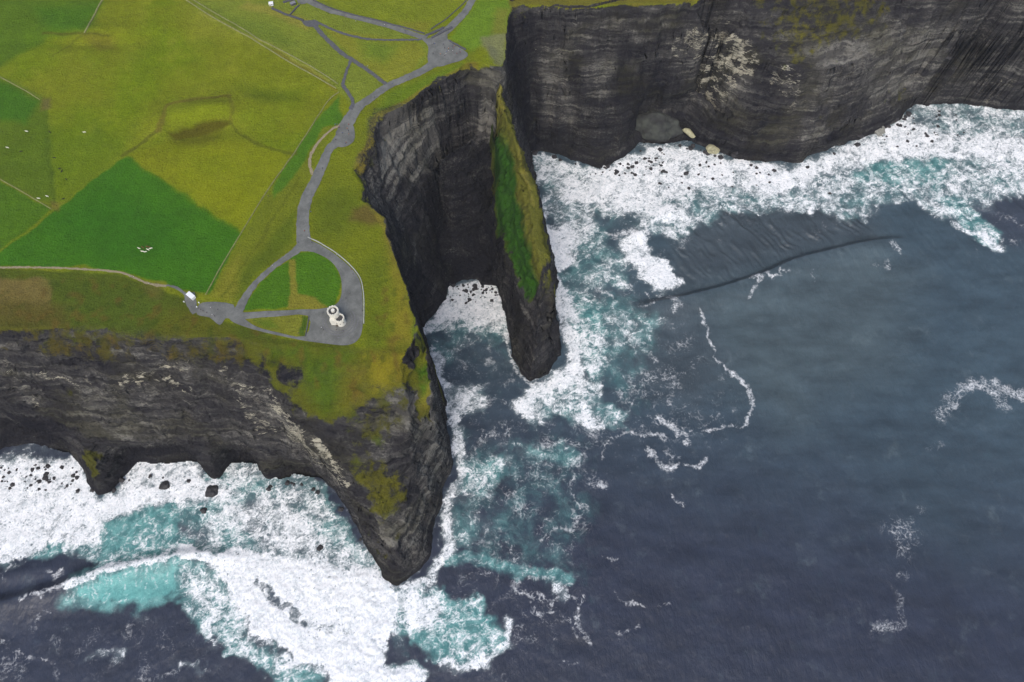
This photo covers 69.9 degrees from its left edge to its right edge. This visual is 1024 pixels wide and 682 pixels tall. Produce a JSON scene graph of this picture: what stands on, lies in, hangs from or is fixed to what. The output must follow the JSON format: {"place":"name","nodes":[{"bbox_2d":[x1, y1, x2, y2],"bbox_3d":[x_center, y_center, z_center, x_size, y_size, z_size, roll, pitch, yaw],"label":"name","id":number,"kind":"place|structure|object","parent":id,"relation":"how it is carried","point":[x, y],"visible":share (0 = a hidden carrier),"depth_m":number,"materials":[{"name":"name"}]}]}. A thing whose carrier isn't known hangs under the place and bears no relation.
{"place":"outdoors","nodes":[
{"label":"outdoors","id":0,"kind":"place"},
{"bbox_2d":[0,266,144,282],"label":"path","id":1,"kind":"structure","parent":0,"point":[76,268],"depth_m":670.62,"materials":[{"name":"beige gravel"}]},
{"bbox_2d":[144,282,165,286],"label":"path","id":2,"kind":"structure","parent":0,"point":[157,285],"depth_m":663.44,"materials":[{"name":"beige gravel"}]},
{"bbox_2d":[166,284,185,295],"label":"path","id":3,"kind":"structure","parent":0,"point":[179,289],"depth_m":661.56,"materials":[{"name":"grey gravel"}]},
{"bbox_2d":[184,292,197,313],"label":"path","id":4,"kind":"structure","parent":0,"point":[189,302],"depth_m":654.78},
{"bbox_2d":[186,291,195,299],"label":"cabin","id":5,"kind":"object","parent":4,"relation":"on","point":[189,294],"visible":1,"depth_m":654.99,"materials":[{"name":"white paint"}]},
{"bbox_2d":[197,302,234,324],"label":"plaza","id":6,"kind":"structure","parent":0,"point":[222,312],"depth_m":652.19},
{"bbox_2d":[229,241,307,318],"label":"path","id":7,"kind":"structure","parent":0,"point":[237,310],"depth_m":666.02,"materials":[{"name":"grey asphalt"}]},
{"bbox_2d":[230,241,362,344],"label":"path","id":8,"kind":"structure","parent":0,"point":[347,304],"depth_m":650.60,"materials":[{"name":"grey asphalt"}]},
{"bbox_2d":[322,311,355,334],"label":"circular step","id":9,"kind":"object","parent":8,"relation":"on","point":[342,333],"visible":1,"depth_m":644.73,"materials":[{"name":"stone"}]},
{"bbox_2d":[325,313,352,332],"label":"circular step","id":10,"kind":"object","parent":8,"relation":"on","point":[339,331],"visible":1,"depth_m":645.50,"materials":[{"name":"stone"}]},
{"bbox_2d":[326,316,358,337],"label":"circular step","id":11,"kind":"object","parent":8,"relation":"on","point":[350,332],"visible":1,"depth_m":643.13,"materials":[{"name":"stone"}]},
{"bbox_2d":[297,0,308,3],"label":"plaza","id":12,"kind":"structure","parent":0,"point":[302,1],"depth_m":815.90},
{"bbox_2d":[302,20,318,26],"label":"plaza","id":13,"kind":"structure","parent":0,"point":[308,23],"depth_m":801.55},
{"bbox_2d":[308,123,339,174],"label":"path","id":14,"kind":"structure","parent":0,"point":[313,150],"depth_m":729.17,"materials":[{"name":"beige gravel"}]},
{"bbox_2d":[327,305,345,326],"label":"stone tower","id":15,"kind":"structure","parent":0,"point":[337,317],"depth_m":638.35,"materials":[{"name":"stone"}]},
{"bbox_2d":[334,120,354,146],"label":"plaza","id":16,"kind":"structure","parent":0,"point":[341,140],"depth_m":736.34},
{"bbox_2d":[341,59,352,84],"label":"path","id":17,"kind":"structure","parent":0,"point":[346,71],"depth_m":771.88,"materials":[{"name":"grey asphalt"}]},
{"bbox_2d":[341,84,354,109],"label":"path","id":18,"kind":"structure","parent":0,"point":[352,105],"depth_m":757.27,"materials":[{"name":"grey asphalt"}]},
{"bbox_2d":[311,24,386,84],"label":"path","id":19,"kind":"structure","parent":0,"point":[336,47],"depth_m":782.04,"materials":[{"name":"grey asphalt"}]},
{"bbox_2d":[296,62,436,243],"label":"path","id":20,"kind":"structure","parent":0,"point":[303,208],"depth_m":721.58,"materials":[{"name":"grey asphalt"}]},
{"bbox_2d":[307,0,427,38],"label":"path","id":21,"kind":"structure","parent":0,"point":[378,23],"depth_m":803.71,"materials":[{"name":"grey asphalt"}]},
{"bbox_2d":[313,20,421,40],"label":"path","id":22,"kind":"structure","parent":0,"point":[337,31],"depth_m":792.63,"materials":[{"name":"grey asphalt"}]},
{"bbox_2d":[423,35,467,66],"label":"plaza","id":23,"kind":"structure","parent":0,"point":[435,57],"depth_m":783.38,"materials":[{"name":"grey asphalt"}]},
{"bbox_2d":[438,0,475,35],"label":"path","id":24,"kind":"structure","parent":0,"point":[457,19],"depth_m":805.67,"materials":[{"name":"grey asphalt"}]},
{"bbox_2d":[0,0,1020,354],"bbox_3d":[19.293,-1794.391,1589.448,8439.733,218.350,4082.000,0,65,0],"label":"ground","id":25,"kind":"structure","parent":0,"point":[178,130],"depth_m":728.76,"materials":[{"name":"green plant"}]},
{"bbox_2d":[0,77,39,99],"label":"hedge bank","id":26,"kind":"structure","parent":25,"relation":"on","point":[20,87],"depth_m":761.91,"materials":[{"name":"green plant"}]},
{"bbox_2d":[0,179,50,208],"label":"hedge bank","id":27,"kind":"structure","parent":25,"relation":"on","point":[25,193],"depth_m":705.76,"materials":[{"name":"green plant"}]},
{"bbox_2d":[84,0,102,32],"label":"hedge bank","id":28,"kind":"structure","parent":25,"relation":"on","point":[94,14],"depth_m":805.49,"materials":[{"name":"green plant"}]},
{"bbox_2d":[186,0,335,88],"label":"hedge bank","id":29,"kind":"structure","parent":25,"relation":"on","point":[261,45],"depth_m":787.56,"materials":[{"name":"green plant"}]},
{"bbox_2d":[193,0,337,83],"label":"hedge bank","id":30,"kind":"structure","parent":25,"relation":"on","point":[266,42],"depth_m":789.27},
{"bbox_2d":[205,92,338,294],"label":"hedge bank","id":31,"kind":"structure","parent":25,"relation":"on","point":[265,193],"depth_m":704.91,"materials":[{"name":"green plant"}]},
{"bbox_2d":[271,7,303,20],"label":"stone wall","id":32,"kind":"structure","parent":25,"relation":"on","point":[289,15],"depth_m":805.75,"materials":[{"name":"grey stone"}]},
{"bbox_2d":[308,237,364,323],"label":"kerb wall","id":33,"kind":"structure","parent":25,"relation":"on","point":[352,267],"depth_m":669.26,"materials":[{"name":"stone"}]},
{"bbox_2d":[313,0,424,33],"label":"stone wall","id":34,"kind":"structure","parent":25,"relation":"on","point":[371,18],"depth_m":803.66,"materials":[{"name":"grey stone"}]},
{"bbox_2d":[425,27,443,35],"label":"stone wall","id":35,"kind":"structure","parent":25,"relation":"on","point":[434,31],"depth_m":795.13,"materials":[{"name":"grey stone"}]},
{"bbox_2d":[431,26,452,38],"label":"stone wall","id":36,"kind":"structure","parent":25,"relation":"on","point":[441,32],"depth_m":794.74,"materials":[{"name":"grey stone"}]},
{"bbox_2d":[431,0,466,29],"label":"stone wall","id":37,"kind":"structure","parent":25,"relation":"on","point":[449,15],"depth_m":806.31,"materials":[{"name":"grey stone"}]},
{"bbox_2d":[448,40,465,49],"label":"stone wall","id":38,"kind":"structure","parent":25,"relation":"on","point":[454,43],"depth_m":787.35,"materials":[{"name":"grey stone"}]},
{"bbox_2d":[0,103,1023,681],"bbox_3d":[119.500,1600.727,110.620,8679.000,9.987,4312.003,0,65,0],"label":"sea","id":39,"kind":"structure","parent":0,"point":[746,429],"depth_m":786.25,"materials":[{"name":"liquid"}]},
{"bbox_2d":[159,481,169,489],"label":"boulder","id":40,"kind":"object","parent":39,"relation":"in","point":[164,485],"visible":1,"depth_m":784.99,"materials":[{"name":"grey stone"}]},
{"bbox_2d":[200,507,206,513],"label":"boulder","id":41,"kind":"object","parent":39,"relation":"in","point":[203,510],"visible":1,"depth_m":775.03,"materials":[{"name":"grey stone"}]},
{"bbox_2d":[205,485,217,497],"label":"boulder","id":42,"kind":"object","parent":39,"relation":"in","point":[211,491],"visible":1,"depth_m":783.23,"materials":[{"name":"grey stone"}]},
{"bbox_2d":[706,144,719,153],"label":"boulder","id":43,"kind":"object","parent":39,"relation":"in","point":[712,149],"visible":0.99,"depth_m":974.47,"materials":[{"name":"beige stone"}]},
{"bbox_2d":[875,126,885,136],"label":"boulder","id":44,"kind":"object","parent":39,"relation":"in","point":[879,132],"visible":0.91,"depth_m":987.63,"materials":[{"name":"beige stone"}]},
{"bbox_2d":[0,0,1023,585],"bbox_3d":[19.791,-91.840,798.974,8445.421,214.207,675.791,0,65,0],"label":"cliff","id":45,"kind":"structure","parent":0,"point":[362,432],"depth_m":806.42,"materials":[{"name":"black stone"}]},
{"bbox_2d":[682,128,695,137],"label":"boulder","id":46,"kind":"object","parent":45,"relation":"on","point":[688,132],"visible":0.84,"depth_m":980.96,"materials":[{"name":"beige stone"}]},
{"bbox_2d":[529,111,685,167],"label":"beach","id":47,"kind":"structure","parent":0,"point":[605,152],"depth_m":969.58,"materials":[{"name":"grey stone"}]},
{"bbox_2d":[635,110,682,142],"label":"rock mound","id":48,"kind":"object","parent":47,"relation":"on","point":[656,126],"visible":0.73,"depth_m":971.26,"materials":[{"name":"grey stone"}]}
]}

